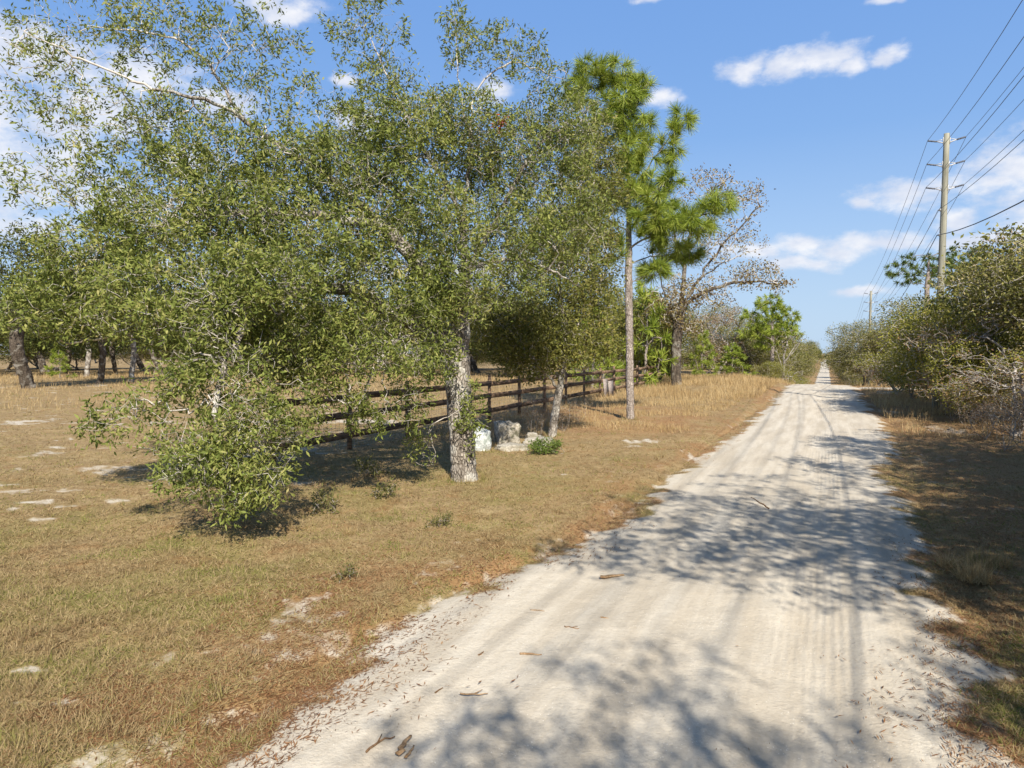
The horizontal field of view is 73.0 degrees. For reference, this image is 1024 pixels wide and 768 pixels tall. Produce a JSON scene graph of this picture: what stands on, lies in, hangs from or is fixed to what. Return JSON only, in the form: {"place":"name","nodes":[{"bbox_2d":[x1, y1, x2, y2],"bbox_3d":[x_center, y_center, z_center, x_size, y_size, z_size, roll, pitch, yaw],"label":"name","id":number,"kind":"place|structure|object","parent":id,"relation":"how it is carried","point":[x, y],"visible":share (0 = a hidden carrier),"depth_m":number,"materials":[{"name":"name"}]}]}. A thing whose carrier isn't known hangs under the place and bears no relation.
{"place":"outdoors","nodes":[
{"label":"outdoors","id":0,"kind":"place"},
{"bbox_2d":[0,354,1023,767],"bbox_3d":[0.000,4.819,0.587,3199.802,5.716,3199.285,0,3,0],"label":"ground","id":1,"kind":"structure","parent":0,"point":[914,440],"depth_m":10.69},
{"bbox_2d":[0,321,43,375],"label":"wood oak tree","id":2,"kind":"object","parent":1,"relation":"on","point":[26,348],"visible":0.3,"depth_m":64.81,"materials":[{"name":"green plant"}]},
{"bbox_2d":[0,340,48,370],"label":"tree","id":3,"kind":"object","parent":1,"relation":"on","point":[8,358],"visible":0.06,"depth_m":83.55,"materials":[{"name":"green plant"}]},
{"bbox_2d":[5,284,54,371],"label":"wood oak tree","id":4,"kind":"object","parent":1,"relation":"on","point":[40,360],"visible":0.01,"depth_m":77.82,"materials":[{"name":"grey plant"}]},
{"bbox_2d":[10,322,71,373],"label":"wood oak tree","id":5,"kind":"object","parent":1,"relation":"on","point":[46,349],"visible":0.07,"depth_m":67.89,"materials":[{"name":"green plant"}]},
{"bbox_2d":[28,345,61,368],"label":"tree","id":6,"kind":"object","parent":1,"relation":"on","point":[36,363],"visible":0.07,"depth_m":91.56,"materials":[{"name":"green plant"}]},
{"bbox_2d":[43,344,77,377],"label":"pine sapling","id":7,"kind":"object","parent":1,"relation":"on","point":[59,355],"visible":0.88,"depth_m":59.88,"materials":[{"name":"green plant"}]},
{"bbox_2d":[0,218,126,387],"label":"field oak tree","id":8,"kind":"object","parent":1,"relation":"on","point":[19,358],"visible":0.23,"depth_m":42.54,"materials":[{"name":"green plant"}]},
{"bbox_2d":[45,346,98,369],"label":"tree","id":9,"kind":"object","parent":1,"relation":"on","point":[78,359],"visible":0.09,"depth_m":85.64,"materials":[{"name":"green plant"}]},
{"bbox_2d":[39,318,116,376],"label":"wood oak tree","id":10,"kind":"object","parent":1,"relation":"on","point":[87,365],"visible":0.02,"depth_m":63.77,"materials":[{"name":"grey plant"}]},
{"bbox_2d":[36,263,130,383],"bbox_3d":[-30.347,-4.397,49.737,7.052,9.074,8.145,-2,3,-30],"label":"field oak tree","id":11,"kind":"object","parent":1,"relation":"on","point":[102,361],"visible":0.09,"depth_m":49.17,"materials":[{"name":"green plant"}]},
{"bbox_2d":[82,318,141,373],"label":"wood oak tree","id":12,"kind":"object","parent":1,"relation":"on","point":[111,350],"visible":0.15,"depth_m":71.46,"materials":[{"name":"green plant"}]},
{"bbox_2d":[87,275,175,381],"bbox_3d":[-29.108,-4.512,52.973,7.240,8.958,6.988,0,3,-2],"label":"light oak tree","id":13,"kind":"object","parent":1,"relation":"on","point":[133,359],"visible":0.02,"depth_m":52.84,"materials":[{"name":"green plant"}]},
{"bbox_2d":[106,339,157,368],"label":"tree","id":14,"kind":"object","parent":1,"relation":"on","point":[140,353],"visible":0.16,"depth_m":89.43,"materials":[{"name":"green plant"}]},
{"bbox_2d":[122,329,160,371],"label":"wood oak tree","id":15,"kind":"object","parent":1,"relation":"on","point":[139,363],"visible":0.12,"depth_m":79.51,"materials":[{"name":"green plant"}]},
{"bbox_2d":[128,285,209,373],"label":"wood oak tree","id":16,"kind":"object","parent":1,"relation":"on","point":[153,358],"visible":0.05,"depth_m":65.92,"materials":[{"name":"green plant"}]},
{"bbox_2d":[145,338,196,364],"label":"tree","id":17,"kind":"object","parent":1,"relation":"on","point":[164,357],"visible":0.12,"depth_m":89.16,"materials":[{"name":"green plant"}]},
{"bbox_2d":[0,0,617,530],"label":"oak tree","id":18,"kind":"object","parent":1,"relation":"on","point":[258,254],"visible":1,"depth_m":10.66,"materials":[{"name":"green plant"}]},
{"bbox_2d":[308,481,349,515],"bbox_3d":[-2.720,1.752,10.290,0.627,0.611,0.659,-1,3,-17],"label":"turf weed","id":19,"kind":"object","parent":1,"relation":"on","point":[325,498],"visible":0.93,"depth_m":10.29,"materials":[{"name":"green plant"}]},
{"bbox_2d":[324,557,361,581],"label":"turf weed","id":20,"kind":"object","parent":1,"relation":"on","point":[352,570],"visible":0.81,"depth_m":7.20,"materials":[{"name":"green plant"}]},
{"bbox_2d":[319,282,408,374],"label":"wood oak tree","id":21,"kind":"object","parent":1,"relation":"on","point":[381,329],"visible":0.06,"depth_m":64.90,"materials":[{"name":"green plant"}]},
{"bbox_2d":[349,448,388,476],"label":"turf weed","id":22,"kind":"object","parent":1,"relation":"on","point":[365,465],"visible":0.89,"depth_m":13.19,"materials":[{"name":"green plant"}]},
{"bbox_2d":[0,382,742,760],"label":"tuft grass","id":23,"kind":"structure","parent":1,"relation":"on","point":[482,476],"depth_m":6.21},
{"bbox_2d":[360,472,400,499],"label":"turf weed","id":24,"kind":"object","parent":1,"relation":"on","point":[387,489],"visible":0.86,"depth_m":10.95,"materials":[{"name":"green plant"}]},
{"bbox_2d":[358,294,418,364],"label":"wood oak tree","id":25,"kind":"object","parent":1,"relation":"on","point":[384,361],"visible":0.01,"depth_m":80.21,"materials":[{"name":"green plant"}]},
{"bbox_2d":[380,299,447,371],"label":"wood oak tree","id":26,"kind":"object","parent":1,"relation":"on","point":[407,331],"visible":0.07,"depth_m":71.60,"materials":[{"name":"green plant"}]},
{"bbox_2d":[424,507,453,527],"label":"turf weed","id":27,"kind":"object","parent":1,"relation":"on","point":[444,518],"visible":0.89,"depth_m":9.36,"materials":[{"name":"green plant"}]},
{"bbox_2d":[403,280,495,357],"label":"wood oak tree","id":28,"kind":"object","parent":1,"relation":"on","point":[448,326],"visible":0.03,"depth_m":61.71,"materials":[{"name":"green plant"}]},
{"bbox_2d":[269,363,656,464],"bbox_3d":[2.371,0.298,30.413,0.169,1.884,35.552,1,3,24],"label":"board fence","id":29,"kind":"object","parent":1,"relation":"on","point":[489,383],"visible":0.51,"depth_m":22.76,"materials":[{"name":"wood"}]},
{"bbox_2d":[439,282,489,372],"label":"wood oak tree","id":30,"kind":"object","parent":1,"relation":"on","point":[473,366],"visible":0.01,"depth_m":73.64,"materials":[{"name":"brown plant"}]},
{"bbox_2d":[443,336,490,364],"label":"tree","id":31,"kind":"object","parent":1,"relation":"on","point":[475,358],"visible":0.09,"depth_m":82.53,"materials":[{"name":"green plant"}]},
{"bbox_2d":[475,427,491,450],"bbox_3d":[-0.782,1.407,16.578,0.559,0.776,0.622,-1,3,-23],"label":"boulder","id":32,"kind":"object","parent":1,"relation":"on","point":[484,441],"visible":0.46,"depth_m":16.33,"materials":[{"name":"stone"}]},
{"bbox_2d":[494,420,520,443],"bbox_3d":[-0.110,1.351,17.427,0.632,0.849,0.626,-1,3,-14],"label":"stone block","id":33,"kind":"object","parent":1,"relation":"on","point":[507,431],"depth_m":17.18,"materials":[{"name":"stone"}]},
{"bbox_2d":[493,442,529,451],"bbox_3d":[-0.023,1.588,16.634,0.919,0.336,0.654,-1,3,-11],"label":"stone slab","id":34,"kind":"object","parent":1,"relation":"on","point":[511,446],"depth_m":16.41,"materials":[{"name":"stone"}]},
{"bbox_2d":[0,369,1023,439],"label":"tall grass","id":35,"kind":"structure","parent":1,"relation":"on","point":[763,383],"depth_m":34.16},
{"bbox_2d":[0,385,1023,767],"bbox_3d":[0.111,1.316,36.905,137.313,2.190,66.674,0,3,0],"label":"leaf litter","id":36,"kind":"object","parent":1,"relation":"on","point":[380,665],"visible":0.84,"depth_m":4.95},
{"bbox_2d":[486,284,569,370],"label":"wood oak tree","id":37,"kind":"object","parent":1,"relation":"on","point":[526,314],"visible":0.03,"depth_m":57.80,"materials":[{"name":"green plant"}]},
{"bbox_2d":[519,398,546,434],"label":"dry weed","id":38,"kind":"object","parent":1,"relation":"on","point":[542,420],"visible":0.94,"depth_m":18.22,"materials":[{"name":"brown plant"}]},
{"bbox_2d":[522,435,554,445],"bbox_3d":[0.671,1.519,17.396,0.812,0.415,0.810,0,3,9],"label":"stone slab","id":39,"kind":"object","parent":1,"relation":"on","point":[527,439],"depth_m":17.11,"materials":[{"name":"stone"}]},
{"bbox_2d":[529,388,549,423],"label":"dry weed","id":40,"kind":"object","parent":1,"relation":"on","point":[543,409],"visible":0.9,"depth_m":22.11,"materials":[{"name":"brown plant"}]},
{"bbox_2d":[527,435,564,455],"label":"leafy weed","id":41,"kind":"object","parent":1,"relation":"on","point":[539,446],"visible":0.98,"depth_m":15.70,"materials":[{"name":"green plant"}]},
{"bbox_2d":[468,99,635,436],"bbox_3d":[0.874,-3.142,18.988,5.358,9.465,3.128,-1,3,-10],"label":"oak tree","id":42,"kind":"object","parent":1,"relation":"on","point":[554,342],"visible":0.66,"depth_m":18.75,"materials":[{"name":"green plant"}]},
{"bbox_2d":[558,392,574,430],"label":"dry weed","id":43,"kind":"object","parent":1,"relation":"on","point":[569,413],"visible":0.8,"depth_m":20.19,"materials":[{"name":"brown plant"}]},
{"bbox_2d":[538,268,637,376],"bbox_3d":[7.449,-5.468,62.104,10.992,10.191,10.731,-1,3,-16],"label":"wood oak tree","id":44,"kind":"object","parent":1,"relation":"on","point":[595,305],"visible":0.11,"depth_m":60.52,"materials":[{"name":"green plant"}]},
{"bbox_2d":[567,303,623,390],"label":"pine sapling","id":45,"kind":"object","parent":1,"relation":"on","point":[602,367],"visible":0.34,"depth_m":40.92,"materials":[{"name":"green plant"}]},
{"bbox_2d":[588,337,624,385],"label":"pine sapling","id":46,"kind":"object","parent":1,"relation":"on","point":[616,373],"visible":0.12,"depth_m":43.90,"materials":[{"name":"green plant"}]},
{"bbox_2d":[580,301,645,376],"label":"light oak tree","id":47,"kind":"object","parent":1,"relation":"on","point":[622,324],"visible":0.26,"depth_m":44.71,"materials":[{"name":"green plant"}]},
{"bbox_2d":[543,48,741,419],"bbox_3d":[4.303,-4.930,23.516,6.431,12.601,3.320,0,3,0],"label":"pine tree","id":48,"kind":"object","parent":1,"relation":"on","point":[688,219],"visible":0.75,"depth_m":22.87,"materials":[{"name":"green plant"}]},
{"bbox_2d":[610,278,678,387],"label":"pine sapling","id":49,"kind":"object","parent":1,"relation":"on","point":[653,324],"visible":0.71,"depth_m":44.41,"materials":[{"name":"green plant"}]},
{"bbox_2d":[601,288,711,377],"bbox_3d":[10.101,-3.324,50.203,9.304,7.009,6.880,2,3,31],"label":"yellowish tree","id":50,"kind":"object","parent":1,"relation":"on","point":[662,327],"visible":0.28,"depth_m":48.83,"materials":[{"name":"green plant"}]},
{"bbox_2d":[634,339,681,380],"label":"bushy oak tree","id":51,"kind":"object","parent":1,"relation":"on","point":[661,376],"visible":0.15,"depth_m":49.27,"materials":[{"name":"green plant"}]},
{"bbox_2d":[654,336,729,369],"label":"tree","id":52,"kind":"object","parent":1,"relation":"on","point":[684,354],"visible":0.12,"depth_m":123.22,"materials":[{"name":"green plant"}]},
{"bbox_2d":[683,330,719,375],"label":"pine sapling","id":53,"kind":"object","parent":1,"relation":"on","point":[709,362],"visible":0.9,"depth_m":61.75,"materials":[{"name":"green plant"}]},
{"bbox_2d":[632,162,798,385],"bbox_3d":[12.817,-6.943,44.802,10.329,14.408,5.316,0,3,0],"label":"dry oak tree","id":54,"kind":"object","parent":1,"relation":"on","point":[679,316],"visible":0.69,"depth_m":44.69,"materials":[{"name":"brown plant"}]},
{"bbox_2d":[686,301,747,373],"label":"scrub oak tree","id":55,"kind":"object","parent":1,"relation":"on","point":[720,329],"visible":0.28,"depth_m":71.00,"materials":[{"name":"grey plant"}]},
{"bbox_2d":[684,302,758,373],"bbox_3d":[19.670,-4.370,65.725,6.659,7.534,8.423,3,4,45],"label":"bare shrub","id":56,"kind":"object","parent":1,"relation":"on","point":[717,327],"visible":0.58,"depth_m":64.86,"materials":[{"name":"grey plant"}]},
{"bbox_2d":[710,341,758,376],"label":"pine sapling","id":57,"kind":"object","parent":1,"relation":"on","point":[728,355],"visible":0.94,"depth_m":56.68,"materials":[{"name":"green plant"}]},
{"bbox_2d":[715,330,768,371],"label":"bushy oak tree","id":58,"kind":"object","parent":1,"relation":"on","point":[748,358],"visible":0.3,"depth_m":69.37,"materials":[{"name":"green plant"}]},
{"bbox_2d":[729,311,782,373],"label":"scrub oak tree","id":59,"kind":"object","parent":1,"relation":"on","point":[743,324],"visible":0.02,"depth_m":79.66,"materials":[{"name":"green plant"}]},
{"bbox_2d":[737,319,791,375],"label":"scrub oak tree","id":60,"kind":"object","parent":1,"relation":"on","point":[762,360],"visible":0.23,"depth_m":72.91,"materials":[{"name":"green plant"}]},
{"bbox_2d":[749,360,789,378],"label":"roadside bush","id":61,"kind":"object","parent":1,"relation":"on","point":[773,366],"visible":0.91,"depth_m":61.60,"materials":[{"name":"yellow plant"}]},
{"bbox_2d":[735,292,805,371],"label":"young pine tree","id":62,"kind":"object","parent":1,"relation":"on","point":[756,329],"visible":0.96,"depth_m":63.42,"materials":[{"name":"green plant"}]},
{"bbox_2d":[774,340,808,381],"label":"scrub oak tree","id":63,"kind":"object","parent":1,"relation":"on","point":[791,363],"visible":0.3,"depth_m":99.35,"materials":[{"name":"green plant"}]},
{"bbox_2d":[774,330,808,382],"bbox_3d":[24.951,-2.331,61.848,3.144,5.136,2.211,0,3,0],"label":"white stem shrub","id":64,"kind":"object","parent":1,"relation":"on","point":[784,374],"visible":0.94,"depth_m":61.89,"materials":[{"name":"green plant"}]},
{"bbox_2d":[794,340,821,381],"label":"scrub oak tree","id":65,"kind":"object","parent":1,"relation":"on","point":[810,367],"visible":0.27,"depth_m":137.67,"materials":[{"name":"green plant"}]},
{"bbox_2d":[830,348,866,384],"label":"roadside oak tree","id":66,"kind":"object","parent":1,"relation":"on","point":[839,381],"visible":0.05,"depth_m":112.78,"materials":[{"name":"green plant"}]},
{"bbox_2d":[826,346,875,385],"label":"roadside oak tree","id":67,"kind":"object","parent":1,"relation":"on","point":[852,380],"visible":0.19,"depth_m":94.66,"materials":[{"name":"green plant"}]},
{"bbox_2d":[812,318,890,385],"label":"roadside oak tree","id":68,"kind":"object","parent":1,"relation":"on","point":[843,356],"visible":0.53,"depth_m":51.87,"materials":[{"name":"green plant"}]},
{"bbox_2d":[851,356,891,385],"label":"bare shrub","id":69,"kind":"object","parent":1,"relation":"on","point":[878,384],"visible":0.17,"depth_m":49.46,"materials":[{"name":"grey plant"}]},
{"bbox_2d":[865,291,877,385],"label":"utility pole","id":70,"kind":"object","parent":1,"relation":"on","point":[870,308],"visible":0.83,"depth_m":74.67,"materials":[{"name":"wood"}]},
{"bbox_2d":[847,317,903,378],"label":"roadside oak tree","id":71,"kind":"object","parent":1,"relation":"on","point":[866,339],"visible":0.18,"depth_m":49.72,"materials":[{"name":"green plant"}]},
{"bbox_2d":[858,333,906,394],"bbox_3d":[20.388,-1.161,36.590,4.459,3.767,3.525,-1,3,-14],"label":"bare shrub","id":72,"kind":"object","parent":1,"relation":"on","point":[868,374],"visible":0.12,"depth_m":36.86,"materials":[{"name":"grey plant"}]},
{"bbox_2d":[848,344,931,399],"bbox_3d":[19.944,-0.642,34.071,4.914,2.979,6.202,-1,3,-25],"label":"yellowish bush","id":73,"kind":"object","parent":1,"relation":"on","point":[871,357],"visible":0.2,"depth_m":34.73,"materials":[{"name":"green plant"}]},
{"bbox_2d":[864,292,950,396],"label":"roadside oak tree","id":74,"kind":"object","parent":1,"relation":"on","point":[901,305],"visible":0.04,"depth_m":35.86,"materials":[{"name":"green plant"}]},
{"bbox_2d":[882,245,978,307],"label":"umbrella pine tree","id":75,"kind":"object","parent":1,"relation":"on","point":[889,273],"visible":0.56,"depth_m":57.56,"materials":[{"name":"green plant"}]},
{"bbox_2d":[870,307,991,410],"bbox_3d":[17.263,-0.971,27.150,6.823,4.381,5.406,-1,3,-17],"label":"yellowish tree","id":76,"kind":"object","parent":1,"relation":"on","point":[904,326],"visible":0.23,"depth_m":27.49,"materials":[{"name":"green plant"}]},
{"bbox_2d":[900,290,974,407],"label":"leaning oak tree","id":77,"kind":"object","parent":1,"relation":"on","point":[926,299],"visible":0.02,"depth_m":28.68,"materials":[{"name":"green plant"}]},
{"bbox_2d":[926,133,965,408],"bbox_3d":[17.663,-4.427,28.388,1.344,11.518,0.302,1,3,22],"label":"utility pole","id":78,"kind":"object","parent":1,"relation":"on","point":[945,188],"visible":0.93,"depth_m":28.20,"materials":[{"name":"grey wood"}]},
{"bbox_2d":[842,76,1023,344],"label":"power line","id":79,"kind":"object","parent":78,"relation":"attached to","point":[951,161],"visible":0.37,"depth_m":20.89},
{"bbox_2d":[856,0,1022,317],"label":"power line","id":80,"kind":"object","parent":78,"relation":"attached to","point":[948,113],"visible":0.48,"depth_m":21.86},
{"bbox_2d":[857,37,1023,321],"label":"power line","id":81,"kind":"object","parent":78,"relation":"attached to","point":[947,140],"visible":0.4,"depth_m":21.95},
{"bbox_2d":[862,67,1023,326],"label":"power line","id":82,"kind":"object","parent":78,"relation":"attached to","point":[954,160],"visible":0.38,"depth_m":28.29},
{"bbox_2d":[867,101,1022,324],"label":"power line","id":83,"kind":"object","parent":78,"relation":"attached to","point":[953,182],"visible":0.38,"depth_m":28.63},
{"bbox_2d":[867,140,1023,320],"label":"power line","id":84,"kind":"object","parent":78,"relation":"attached to","point":[953,199],"visible":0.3,"depth_m":23.55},
{"bbox_2d":[885,200,1023,318],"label":"communication cable","id":85,"kind":"object","parent":78,"relation":"attached to","point":[960,229],"visible":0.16,"depth_m":22.85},
{"bbox_2d":[887,304,1022,422],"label":"bare shrub","id":86,"kind":"object","parent":1,"relation":"on","point":[965,342],"visible":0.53,"depth_m":23.04,"materials":[{"name":"grey plant"}]},
{"bbox_2d":[909,244,1019,291],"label":"umbrella pine tree","id":87,"kind":"object","parent":1,"relation":"on","point":[932,265],"visible":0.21,"depth_m":59.53,"materials":[{"name":"green plant"}]},
{"bbox_2d":[906,303,1023,418],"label":"yellowish bush","id":88,"kind":"object","parent":1,"relation":"on","point":[940,319],"visible":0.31,"depth_m":23.72,"materials":[{"name":"green plant"}]},
{"bbox_2d":[913,221,1023,339],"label":"light oak tree","id":89,"kind":"object","parent":1,"relation":"on","point":[973,256],"visible":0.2,"depth_m":24.16,"materials":[{"name":"green plant"}]},
{"bbox_2d":[914,224,1023,418],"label":"bare shrub","id":90,"kind":"object","parent":1,"relation":"on","point":[982,294],"visible":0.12,"depth_m":24.59,"materials":[{"name":"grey plant"}]},
{"bbox_2d":[915,333,1023,424],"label":"yellowish bush","id":91,"kind":"object","parent":1,"relation":"on","point":[963,362],"visible":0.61,"depth_m":22.53,"materials":[{"name":"green plant"}]},
{"bbox_2d":[954,391,987,428],"bbox_3d":[13.990,0.845,21.144,1.025,1.241,1.500,-1,3,-19],"label":"dry weed","id":92,"kind":"object","parent":1,"relation":"on","point":[969,409],"visible":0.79,"depth_m":21.04,"materials":[{"name":"brown plant"}]},
{"bbox_2d":[919,218,1023,387],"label":"roadside oak tree","id":93,"kind":"object","parent":1,"relation":"on","point":[1007,291],"visible":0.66,"depth_m":21.98,"materials":[{"name":"green plant"}]},
{"bbox_2d":[924,342,1023,435],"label":"bare shrub","id":94,"kind":"object","parent":1,"relation":"on","point":[1013,386],"visible":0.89,"depth_m":19.43,"materials":[{"name":"grey plant"}]},
{"bbox_2d":[945,553,1003,584],"bbox_3d":[4.878,1.914,7.271,0.624,0.303,0.661,-1,3,-28],"label":"grass clump","id":95,"kind":"object","parent":1,"relation":"on","point":[982,576],"visible":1,"depth_m":7.23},
{"bbox_2d":[957,391,1010,439],"bbox_3d":[12.831,0.901,18.576,1.153,1.396,1.688,4,5,55],"label":"dry weed","id":96,"kind":"object","parent":1,"relation":"on","point":[970,419],"visible":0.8,"depth_m":18.57,"materials":[{"name":"brown plant"}]},
{"bbox_2d":[963,545,1023,569],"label":"grass clump","id":97,"kind":"object","parent":1,"relation":"on","point":[1000,561],"visible":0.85,"depth_m":7.79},
{"bbox_2d":[971,376,1023,430],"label":"dry weed","id":98,"kind":"object","parent":1,"relation":"on","point":[999,405],"visible":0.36,"depth_m":20.23,"materials":[{"name":"brown plant"}]},
{"bbox_2d":[974,391,1023,450],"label":"dry weed","id":99,"kind":"object","parent":1,"relation":"on","point":[1012,424],"visible":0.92,"depth_m":16.60,"materials":[{"name":"brown plant"}]},
{"bbox_2d":[975,376,1023,442],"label":"dry weed","id":100,"kind":"object","parent":1,"relation":"on","point":[1006,413],"visible":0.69,"depth_m":18.11,"materials":[{"name":"brown plant"}]},
{"bbox_2d":[976,386,1023,449],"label":"dry weed","id":101,"kind":"object","parent":1,"relation":"on","point":[1014,416],"visible":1,"depth_m":15.63,"materials":[{"name":"brown plant"}]},
{"bbox_2d":[0,0,1023,354],"label":"sky","id":102,"kind":"structure","parent":0,"point":[835,106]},
{"bbox_2d":[168,364,1023,767],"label":"road","id":103,"kind":"structure","parent":0,"point":[650,662],"depth_m":5.65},
{"bbox_2d":[395,735,411,755],"bbox_3d":[-0.658,2.190,4.200,0.058,0.016,0.215,0,3,6],"label":"wood chip","id":104,"kind":"object","parent":103,"relation":"on","point":[401,750],"visible":1,"depth_m":4.17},
{"bbox_2d":[930,548,961,568],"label":"grass clump","id":105,"kind":"object","parent":103,"relation":"on","point":[944,563],"visible":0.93,"depth_m":7.69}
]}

